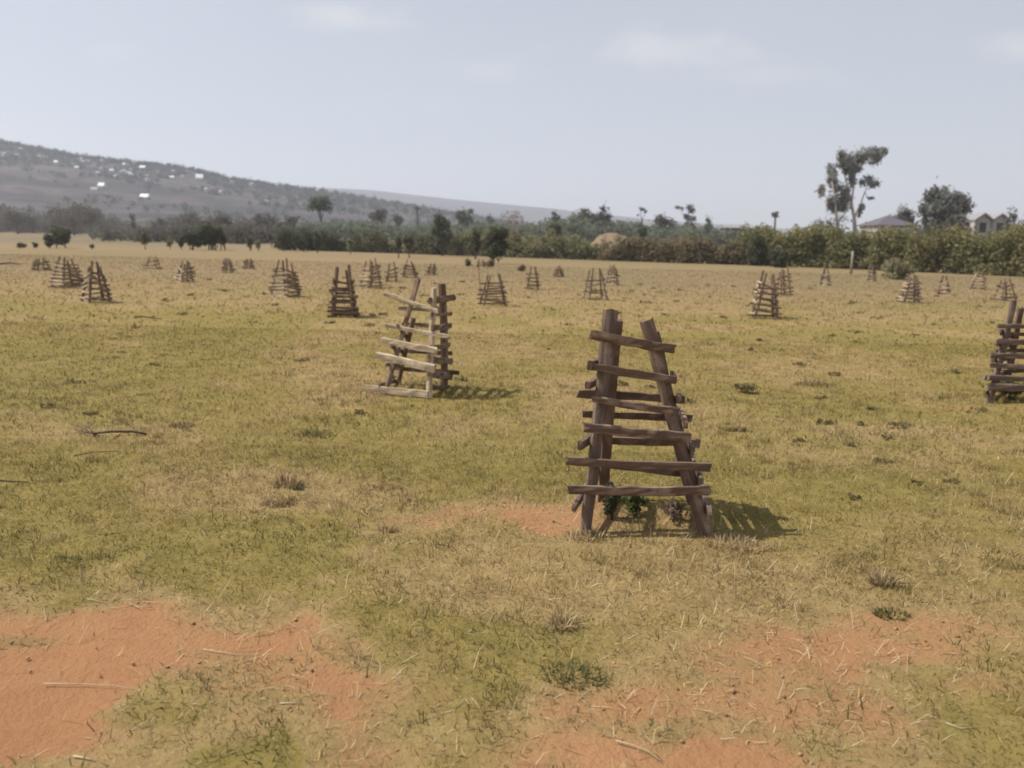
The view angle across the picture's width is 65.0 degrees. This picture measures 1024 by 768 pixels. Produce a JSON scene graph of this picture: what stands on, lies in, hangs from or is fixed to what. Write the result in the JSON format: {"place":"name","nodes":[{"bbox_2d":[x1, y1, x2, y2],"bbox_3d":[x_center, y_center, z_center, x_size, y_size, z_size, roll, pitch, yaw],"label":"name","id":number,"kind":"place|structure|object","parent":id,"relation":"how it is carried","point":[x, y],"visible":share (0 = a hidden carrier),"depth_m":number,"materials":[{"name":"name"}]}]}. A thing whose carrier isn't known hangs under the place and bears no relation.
{"place":"outdoors","nodes":[
{"label":"outdoors","id":0,"kind":"place"},
{"bbox_2d":[0,143,514,231],"bbox_3d":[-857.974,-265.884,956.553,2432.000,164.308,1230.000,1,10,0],"label":"hills","id":1,"kind":"structure","parent":0,"point":[19,189],"depth_m":679.08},
{"bbox_2d":[0,138,533,226],"bbox_3d":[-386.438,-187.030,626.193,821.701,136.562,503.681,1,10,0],"label":"hillside wood","id":2,"kind":"object","parent":1,"relation":"on","point":[173,166],"visible":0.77,"depth_m":803.36,"materials":[{"name":"green plant"}]},
{"bbox_2d":[0,232,1023,767],"bbox_3d":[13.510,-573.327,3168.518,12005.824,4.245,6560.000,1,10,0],"label":"ground","id":3,"kind":"structure","parent":0,"point":[36,704],"depth_m":5.25,"materials":[{"name":"plant"}]},
{"bbox_2d":[0,203,43,233],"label":"scrub tree","id":4,"kind":"object","parent":3,"relation":"on","point":[10,217],"visible":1,"depth_m":226.71,"materials":[{"name":"grey plant"}]},
{"bbox_2d":[31,258,51,270],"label":"tree guard","id":5,"kind":"object","parent":3,"relation":"on","point":[42,263],"visible":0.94,"depth_m":37.97,"materials":[{"name":"brown wood"}]},
{"bbox_2d":[42,234,54,247],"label":"shrub","id":6,"kind":"object","parent":3,"relation":"on","point":[49,241],"visible":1,"depth_m":77.36,"materials":[{"name":"green plant"}]},
{"bbox_2d":[49,225,71,247],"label":"shrub","id":7,"kind":"object","parent":3,"relation":"on","point":[60,235],"visible":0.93,"depth_m":79.98,"materials":[{"name":"green plant"}]},
{"bbox_2d":[47,256,84,288],"bbox_3d":[-15.265,-3.817,27.572,0.836,1.111,0.979,7,12,29],"label":"tree guard","id":8,"kind":"object","parent":3,"relation":"on","point":[62,275],"visible":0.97,"depth_m":27.44,"materials":[{"name":"brown wood"}]},
{"bbox_2d":[54,553,86,563],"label":"grass tuft","id":9,"kind":"object","parent":3,"relation":"on","point":[65,557],"visible":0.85,"depth_m":4.89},
{"bbox_2d":[37,200,107,235],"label":"scrub tree","id":10,"kind":"object","parent":3,"relation":"on","point":[90,217],"visible":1,"depth_m":214.69,"materials":[{"name":"green plant"}]},
{"bbox_2d":[78,261,112,302],"bbox_3d":[-11.537,-2.805,22.241,0.770,1.201,0.887,-7,13,-39],"label":"tree guard","id":11,"kind":"object","parent":3,"relation":"on","point":[89,277],"visible":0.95,"depth_m":22.22,"materials":[{"name":"brown wood"}]},
{"bbox_2d":[69,421,146,439],"bbox_3d":[-4.112,0.455,7.918,0.974,0.089,0.329,5,11,17],"label":"fallen branch","id":12,"kind":"object","parent":3,"relation":"on","point":[120,431],"visible":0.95,"depth_m":7.90,"materials":[{"name":"wood"}]},
{"bbox_2d":[0,207,282,233],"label":"woodland","id":13,"kind":"object","parent":3,"relation":"on","point":[111,222],"visible":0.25,"depth_m":270.80,"materials":[{"name":"green plant"}]},
{"bbox_2d":[141,255,163,268],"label":"tree guard","id":14,"kind":"object","parent":3,"relation":"on","point":[155,264],"visible":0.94,"depth_m":41.65,"materials":[{"name":"brown wood"}]},
{"bbox_2d":[168,420,198,428],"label":"grass tuft","id":15,"kind":"object","parent":3,"relation":"on","point":[180,424],"visible":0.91,"depth_m":8.40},
{"bbox_2d":[172,260,195,281],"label":"tree guard","id":16,"kind":"object","parent":3,"relation":"on","point":[177,275],"visible":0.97,"depth_m":31.98,"materials":[{"name":"brown wood"}]},
{"bbox_2d":[171,210,203,225],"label":"scrub tree","id":17,"kind":"object","parent":3,"relation":"on","point":[188,219],"visible":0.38,"depth_m":204.99,"materials":[{"name":"grey plant"}]},
{"bbox_2d":[183,230,202,249],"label":"shrub","id":18,"kind":"object","parent":3,"relation":"on","point":[192,238],"visible":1,"depth_m":85.44,"materials":[{"name":"green plant"}]},
{"bbox_2d":[87,221,299,243],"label":"scrub","id":19,"kind":"object","parent":3,"relation":"on","point":[236,234],"visible":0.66,"depth_m":135.40,"materials":[{"name":"green plant"}]},
{"bbox_2d":[194,219,223,249],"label":"shrub","id":20,"kind":"object","parent":3,"relation":"on","point":[209,234],"visible":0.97,"depth_m":86.90,"materials":[{"name":"green plant"}]},
{"bbox_2d":[209,207,232,224],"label":"scrub tree","id":21,"kind":"object","parent":3,"relation":"on","point":[220,219],"visible":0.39,"depth_m":185.51,"materials":[{"name":"grey plant"}]},
{"bbox_2d":[221,257,235,272],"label":"tree guard","id":22,"kind":"object","parent":3,"relation":"on","point":[225,264],"visible":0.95,"depth_m":39.87,"materials":[{"name":"brown wood"}]},
{"bbox_2d":[247,209,280,226],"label":"scrub tree","id":23,"kind":"object","parent":3,"relation":"on","point":[257,218],"visible":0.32,"depth_m":175.84,"materials":[{"name":"grey plant"}]},
{"bbox_2d":[260,498,295,507],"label":"grass tuft","id":24,"kind":"object","parent":3,"relation":"on","point":[276,504],"visible":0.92,"depth_m":6.06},
{"bbox_2d":[276,228,288,250],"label":"shrub","id":25,"kind":"object","parent":3,"relation":"on","point":[283,239],"visible":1,"depth_m":88.88,"materials":[{"name":"green plant"}]},
{"bbox_2d":[268,258,302,297],"bbox_3d":[-7.218,-3.375,25.575,0.870,1.274,0.801,6,11,22],"label":"tree guard","id":26,"kind":"object","parent":3,"relation":"on","point":[287,282],"visible":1,"depth_m":25.45,"materials":[{"name":"brown wood"}]},
{"bbox_2d":[268,469,303,489],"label":"grass tuft","id":27,"kind":"object","parent":3,"relation":"on","point":[284,479],"visible":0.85,"depth_m":6.53,"materials":[{"name":"plant"}]},
{"bbox_2d":[280,215,300,226],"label":"scrub tree","id":28,"kind":"object","parent":3,"relation":"on","point":[289,220],"visible":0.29,"depth_m":166.68,"materials":[{"name":"grey plant"}]},
{"bbox_2d":[290,232,308,251],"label":"shrub","id":29,"kind":"object","parent":3,"relation":"on","point":[299,241],"visible":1,"depth_m":90.66,"materials":[{"name":"green plant"}]},
{"bbox_2d":[268,227,361,251],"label":"hedge","id":30,"kind":"object","parent":3,"relation":"on","point":[340,245],"visible":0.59,"depth_m":95.37,"materials":[{"name":"green plant"}]},
{"bbox_2d":[293,428,337,438],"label":"grass tuft","id":31,"kind":"object","parent":3,"relation":"on","point":[306,432],"visible":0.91,"depth_m":8.10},
{"bbox_2d":[313,230,321,252],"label":"shrub","id":32,"kind":"object","parent":3,"relation":"on","point":[316,238],"visible":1,"depth_m":84.14,"materials":[{"name":"green plant"}]},
{"bbox_2d":[306,192,333,220],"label":"tree","id":33,"kind":"object","parent":3,"relation":"on","point":[319,204],"visible":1,"depth_m":185.06,"materials":[{"name":"green plant"}]},
{"bbox_2d":[323,232,338,250],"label":"shrub","id":34,"kind":"object","parent":3,"relation":"on","point":[331,239],"visible":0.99,"depth_m":94.85,"materials":[{"name":"green plant"}]},
{"bbox_2d":[327,264,360,317],"bbox_3d":[-4.107,-2.240,19.615,0.818,1.351,0.702,-1,10,-12],"label":"tree guard","id":35,"kind":"object","parent":3,"relation":"on","point":[334,310],"visible":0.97,"depth_m":19.41,"materials":[{"name":"brown wood"}]},
{"bbox_2d":[260,217,472,241],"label":"woodland","id":36,"kind":"object","parent":3,"relation":"on","point":[340,229],"visible":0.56,"depth_m":144.39,"materials":[{"name":"green plant"}]},
{"bbox_2d":[356,258,384,287],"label":"tree guard","id":37,"kind":"object","parent":3,"relation":"on","point":[370,267],"visible":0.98,"depth_m":30.97,"materials":[{"name":"brown wood"}]},
{"bbox_2d":[367,208,391,224],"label":"tree","id":38,"kind":"object","parent":3,"relation":"on","point":[378,214],"visible":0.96,"depth_m":224.14,"materials":[{"name":"green plant"}]},
{"bbox_2d":[385,261,398,281],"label":"tree guard","id":39,"kind":"object","parent":3,"relation":"on","point":[387,277],"visible":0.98,"depth_m":35.23,"materials":[{"name":"brown wood"}]},
{"bbox_2d":[350,229,445,254],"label":"hedge","id":40,"kind":"object","parent":3,"relation":"on","point":[377,243],"visible":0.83,"depth_m":93.08,"materials":[{"name":"green plant"}]},
{"bbox_2d":[402,234,415,257],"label":"shrub","id":41,"kind":"object","parent":3,"relation":"on","point":[408,244],"visible":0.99,"depth_m":74.47,"materials":[{"name":"green plant"}]},
{"bbox_2d":[400,259,419,277],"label":"tree guard","id":42,"kind":"object","parent":3,"relation":"on","point":[413,269],"visible":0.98,"depth_m":39.03,"materials":[{"name":"brown wood"}]},
{"bbox_2d":[364,277,459,397],"bbox_3d":[-1.229,-0.586,10.382,1.109,1.589,0.980,4,11,15],"label":"tree guard","id":43,"kind":"object","parent":3,"relation":"on","point":[444,374],"visible":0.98,"depth_m":10.20,"materials":[{"name":"brown wood"}]},
{"bbox_2d":[429,207,454,255],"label":"tree","id":44,"kind":"object","parent":3,"relation":"on","point":[442,234],"visible":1,"depth_m":84.26,"materials":[{"name":"green plant"}]},
{"bbox_2d":[454,206,478,228],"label":"tree","id":45,"kind":"object","parent":3,"relation":"on","point":[462,216],"visible":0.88,"depth_m":184.93,"materials":[{"name":"green plant"}]},
{"bbox_2d":[469,228,481,258],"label":"shrub","id":46,"kind":"object","parent":3,"relation":"on","point":[476,243],"visible":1,"depth_m":75.00,"materials":[{"name":"green plant"}]},
{"bbox_2d":[477,265,509,306],"bbox_3d":[-0.560,-2.932,24.156,0.948,1.252,0.837,0,10,-8],"label":"tree guard","id":47,"kind":"object","parent":3,"relation":"on","point":[484,291],"visible":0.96,"depth_m":23.96,"materials":[{"name":"brown wood"}]},
{"bbox_2d":[482,225,510,263],"bbox_3d":[-1.232,-10.939,63.107,2.283,3.094,1.802,1,10,0],"label":"shrub","id":48,"kind":"object","parent":3,"relation":"on","point":[495,241],"visible":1,"depth_m":62.81,"materials":[{"name":"green plant"}]},
{"bbox_2d":[499,210,524,228],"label":"tree","id":49,"kind":"object","parent":3,"relation":"on","point":[513,222],"visible":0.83,"depth_m":215.53,"materials":[{"name":"green plant"}]},
{"bbox_2d":[0,405,1023,767],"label":"dry straw","id":50,"kind":"object","parent":3,"relation":"on","point":[538,591],"visible":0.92,"depth_m":4.44,"materials":[{"name":"beige plant"}]},
{"bbox_2d":[0,276,1023,396],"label":"grass clumps","id":51,"kind":"object","parent":3,"relation":"on","point":[343,374],"visible":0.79,"depth_m":20.05,"materials":[{"name":"plant"}]},
{"bbox_2d":[5,418,1018,767],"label":"soil crumbs","id":52,"kind":"object","parent":3,"relation":"on","point":[733,690],"visible":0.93,"depth_m":3.72,"materials":[{"name":"brown soil"}]},
{"bbox_2d":[2,375,1023,767],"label":"dry stalks","id":53,"kind":"object","parent":3,"relation":"on","point":[522,539],"visible":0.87,"depth_m":5.35,"materials":[{"name":"beige plant"}]},
{"bbox_2d":[4,270,1023,501],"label":"weeds","id":54,"kind":"object","parent":3,"relation":"on","point":[830,422],"visible":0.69,"depth_m":11.15,"materials":[{"name":"green plant"}]},
{"bbox_2d":[431,224,602,259],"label":"hedge","id":55,"kind":"object","parent":3,"relation":"on","point":[553,246],"visible":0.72,"depth_m":85.27,"materials":[{"name":"green plant"}]},
{"bbox_2d":[524,266,540,289],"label":"tree guard","id":56,"kind":"object","parent":3,"relation":"on","point":[537,282],"visible":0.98,"depth_m":32.31,"materials":[{"name":"brown wood"}]},
{"bbox_2d":[547,217,563,238],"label":"tree","id":57,"kind":"object","parent":3,"relation":"on","point":[557,228],"visible":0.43,"depth_m":97.84,"materials":[{"name":"green plant"}]},
{"bbox_2d":[542,605,585,631],"bbox_3d":[0.264,1.234,4.223,0.256,0.114,0.236,8,12,31],"label":"grass tuft","id":58,"kind":"object","parent":3,"relation":"on","point":[555,620],"visible":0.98,"depth_m":4.24,"materials":[{"name":"plant"}]},
{"bbox_2d":[539,658,613,690],"bbox_3d":[0.300,1.336,3.753,0.372,0.070,0.286,1,10,0],"label":"grass tuft","id":59,"kind":"object","parent":3,"relation":"on","point":[584,672],"visible":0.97,"depth_m":3.74,"materials":[{"name":"plant"}]},
{"bbox_2d":[569,205,599,237],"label":"tree","id":60,"kind":"object","parent":3,"relation":"on","point":[586,214],"visible":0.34,"depth_m":166.49,"materials":[{"name":"green plant"}]},
{"bbox_2d":[562,527,611,542],"bbox_3d":[0.517,1.019,5.504,0.354,0.090,0.283,1,10,0],"label":"grass tuft","id":61,"kind":"object","parent":3,"relation":"on","point":[590,532],"visible":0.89,"depth_m":5.50,"materials":[{"name":"plant"}]},
{"bbox_2d":[583,268,607,299],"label":"tree guard","id":62,"kind":"object","parent":3,"relation":"on","point":[587,281],"visible":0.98,"depth_m":27.59,"materials":[{"name":"brown wood"}]},
{"bbox_2d":[594,201,612,232],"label":"tree","id":63,"kind":"object","parent":3,"relation":"on","point":[607,217],"visible":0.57,"depth_m":161.43,"materials":[{"name":"green plant"}]},
{"bbox_2d":[591,233,627,251],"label":"soil mound","id":64,"kind":"object","parent":3,"relation":"on","point":[608,237],"visible":0.2,"depth_m":126.31,"materials":[{"name":"soil"}]},
{"bbox_2d":[605,265,619,285],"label":"tree guard","id":65,"kind":"object","parent":3,"relation":"on","point":[613,268],"visible":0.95,"depth_m":36.42,"materials":[{"name":"brown wood"}]},
{"bbox_2d":[452,212,773,247],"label":"woodland","id":66,"kind":"object","parent":3,"relation":"on","point":[629,228],"visible":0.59,"depth_m":154.62,"materials":[{"name":"green plant"}]},
{"bbox_2d":[603,481,622,519],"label":"seedling","id":67,"kind":"object","parent":3,"relation":"on","point":[611,505],"visible":0.69,"depth_m":5.84,"materials":[{"name":"green plant"}]},
{"bbox_2d":[620,496,648,514],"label":"seedling","id":68,"kind":"object","parent":3,"relation":"on","point":[635,502],"visible":0.89,"depth_m":5.92,"materials":[{"name":"green plant"}]},
{"bbox_2d":[566,309,711,535],"bbox_3d":[0.930,0.235,5.819,1.115,1.570,0.958,1,10,0],"label":"tree guard","id":69,"kind":"object","parent":3,"relation":"on","point":[607,398],"visible":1,"depth_m":5.55,"materials":[{"name":"brown wood"}]},
{"bbox_2d":[636,223,648,242],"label":"tree","id":70,"kind":"object","parent":3,"relation":"on","point":[642,232],"visible":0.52,"depth_m":112.53,"materials":[{"name":"green plant"}]},
{"bbox_2d":[648,212,678,235],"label":"tree","id":71,"kind":"object","parent":3,"relation":"on","point":[661,219],"visible":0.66,"depth_m":165.46,"materials":[{"name":"green plant"}]},
{"bbox_2d":[585,233,752,264],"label":"hedge","id":72,"kind":"object","parent":3,"relation":"on","point":[689,249],"visible":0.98,"depth_m":79.16,"materials":[{"name":"green plant"}]},
{"bbox_2d":[658,498,687,521],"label":"seedling","id":73,"kind":"object","parent":3,"relation":"on","point":[673,506],"visible":0.99,"depth_m":5.80,"materials":[{"name":"brown plant"}]},
{"bbox_2d":[674,203,695,228],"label":"gum tree","id":74,"kind":"object","parent":3,"relation":"on","point":[690,210],"visible":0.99,"depth_m":166.11,"materials":[{"name":"green plant"}]},
{"bbox_2d":[701,532,767,553],"bbox_3d":[1.501,1.045,5.404,0.466,0.102,0.362,1,10,0],"label":"grass tuft","id":75,"kind":"object","parent":3,"relation":"on","point":[725,537],"visible":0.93,"depth_m":5.40,"materials":[{"name":"plant"}]},
{"bbox_2d":[718,224,756,236],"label":"house","id":76,"kind":"structure","parent":3,"relation":"on","point":[734,227],"depth_m":159.71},
{"bbox_2d":[731,383,757,391],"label":"grass tuft","id":77,"kind":"object","parent":3,"relation":"on","point":[746,387],"visible":0.98,"depth_m":10.98,"materials":[{"name":"green plant"}]},
{"bbox_2d":[747,228,766,265],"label":"shrub","id":78,"kind":"object","parent":3,"relation":"on","point":[757,242],"visible":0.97,"depth_m":75.39,"materials":[{"name":"green plant"}]},
{"bbox_2d":[747,270,782,318],"bbox_3d":[7.035,-2.471,22.252,0.893,1.357,0.875,3,10,10],"label":"tree guard","id":79,"kind":"object","parent":3,"relation":"on","point":[774,294],"visible":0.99,"depth_m":22.05,"materials":[{"name":"brown wood"}]},
{"bbox_2d":[768,245,791,267],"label":"shrub","id":80,"kind":"object","parent":3,"relation":"on","point":[778,257],"visible":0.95,"depth_m":71.16,"materials":[{"name":"green plant"}]},
{"bbox_2d":[775,268,793,294],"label":"tree guard","id":81,"kind":"object","parent":3,"relation":"on","point":[782,276],"visible":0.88,"depth_m":32.55,"materials":[{"name":"brown wood"}]},
{"bbox_2d":[729,222,891,269],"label":"hedge","id":82,"kind":"object","parent":3,"relation":"on","point":[836,248],"visible":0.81,"depth_m":73.59,"materials":[{"name":"green plant"}]},
{"bbox_2d":[792,379,836,386],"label":"grass tuft","id":83,"kind":"object","parent":3,"relation":"on","point":[812,382],"visible":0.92,"depth_m":11.78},
{"bbox_2d":[819,268,831,285],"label":"tree guard","id":84,"kind":"object","parent":3,"relation":"on","point":[823,274],"visible":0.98,"depth_m":41.03,"materials":[{"name":"brown wood"}]},
{"bbox_2d":[808,213,852,232],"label":"tree","id":85,"kind":"object","parent":3,"relation":"on","point":[829,223],"visible":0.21,"depth_m":115.47,"materials":[{"name":"green plant"}]},
{"bbox_2d":[814,145,888,233],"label":"gum tree","id":86,"kind":"object","parent":3,"relation":"on","point":[853,164],"visible":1,"depth_m":120.76,"materials":[{"name":"green plant"}]},
{"bbox_2d":[866,263,876,280],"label":"tree guard","id":87,"kind":"object","parent":3,"relation":"on","point":[869,275],"visible":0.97,"depth_m":47.89,"materials":[{"name":"brown wood"}]},
{"bbox_2d":[863,562,907,587],"bbox_3d":[2.240,1.155,4.855,0.311,0.134,0.260,4,11,17],"label":"grass tuft","id":88,"kind":"object","parent":3,"relation":"on","point":[875,579],"visible":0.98,"depth_m":4.84,"materials":[{"name":"plant"}]},
{"bbox_2d":[857,216,917,254],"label":"house","id":89,"kind":"structure","parent":3,"relation":"on","point":[886,221],"depth_m":113.81,"materials":[{"name":"paint"}]},
{"bbox_2d":[871,604,910,620],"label":"grass tuft","id":90,"kind":"object","parent":3,"relation":"on","point":[880,612],"visible":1,"depth_m":4.46,"materials":[{"name":"plant"}]},
{"bbox_2d":[880,255,914,279],"bbox_3d":[24.695,-7.314,51.674,2.227,1.865,2.350,1,10,0],"label":"shrub","id":91,"kind":"object","parent":3,"relation":"on","point":[898,269],"visible":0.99,"depth_m":51.21,"materials":[{"name":"green plant"}]},
{"bbox_2d":[888,203,917,230],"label":"tree","id":92,"kind":"object","parent":3,"relation":"on","point":[905,215],"visible":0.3,"depth_m":116.49,"materials":[{"name":"green plant"}]},
{"bbox_2d":[895,274,922,302],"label":"tree guard","id":93,"kind":"object","parent":3,"relation":"on","point":[915,292],"visible":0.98,"depth_m":29.94,"materials":[{"name":"brown wood"}]},
{"bbox_2d":[935,275,950,294],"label":"tree guard","id":94,"kind":"object","parent":3,"relation":"on","point":[947,288],"visible":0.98,"depth_m":35.21,"materials":[{"name":"brown wood"}]},
{"bbox_2d":[862,220,1023,276],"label":"hedge","id":95,"kind":"object","parent":3,"relation":"on","point":[987,256],"visible":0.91,"depth_m":65.55,"materials":[{"name":"green plant"}]},
{"bbox_2d":[912,177,976,239],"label":"tree","id":96,"kind":"object","parent":3,"relation":"on","point":[942,204],"visible":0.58,"depth_m":101.33,"materials":[{"name":"green plant"}]},
{"bbox_2d":[941,209,972,252],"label":"tree","id":97,"kind":"object","parent":3,"relation":"on","point":[960,221],"visible":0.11,"depth_m":100.37,"materials":[{"name":"green plant"}]},
{"bbox_2d":[968,269,986,289],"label":"tree guard","id":98,"kind":"object","parent":3,"relation":"on","point":[974,279],"visible":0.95,"depth_m":40.93,"materials":[{"name":"brown wood"}]},
{"bbox_2d":[961,213,1010,245],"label":"house","id":99,"kind":"structure","parent":3,"relation":"on","point":[984,222],"depth_m":123.77,"materials":[{"name":"paint"}]},
{"bbox_2d":[982,381,1023,398],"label":"seedling","id":100,"kind":"object","parent":3,"relation":"on","point":[1011,393],"visible":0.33,"depth_m":10.89,"materials":[{"name":"green plant"}]},
{"bbox_2d":[983,300,1023,402],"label":"tree guard","id":101,"kind":"object","parent":3,"relation":"on","point":[1000,355],"visible":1,"depth_m":10.61,"materials":[{"name":"brown wood"}]},
{"bbox_2d":[989,278,1017,300],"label":"tree guard","id":102,"kind":"object","parent":3,"relation":"on","point":[1004,287],"visible":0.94,"depth_m":32.35,"materials":[{"name":"brown wood"}]},
{"bbox_2d":[997,206,1018,259],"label":"tree","id":103,"kind":"object","parent":3,"relation":"on","point":[1012,217],"visible":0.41,"depth_m":117.18,"materials":[{"name":"green plant"}]},
{"bbox_2d":[0,321,1023,460],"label":"grass","id":104,"kind":"structure","parent":0,"point":[494,360],"depth_m":11.64,"materials":[{"name":"plant"}]},
{"bbox_2d":[0,254,1023,345],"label":"grass","id":105,"kind":"structure","parent":0,"point":[488,267],"depth_m":31.70,"materials":[{"name":"plant"}]},
{"bbox_2d":[0,0,1023,232],"label":"sky","id":106,"kind":"structure","parent":0,"point":[736,111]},
{"bbox_2d":[303,188,851,236],"bbox_3d":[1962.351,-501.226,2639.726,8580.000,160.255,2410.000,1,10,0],"label":"hills","id":107,"kind":"structure","parent":0,"point":[530,214],"depth_m":2482.34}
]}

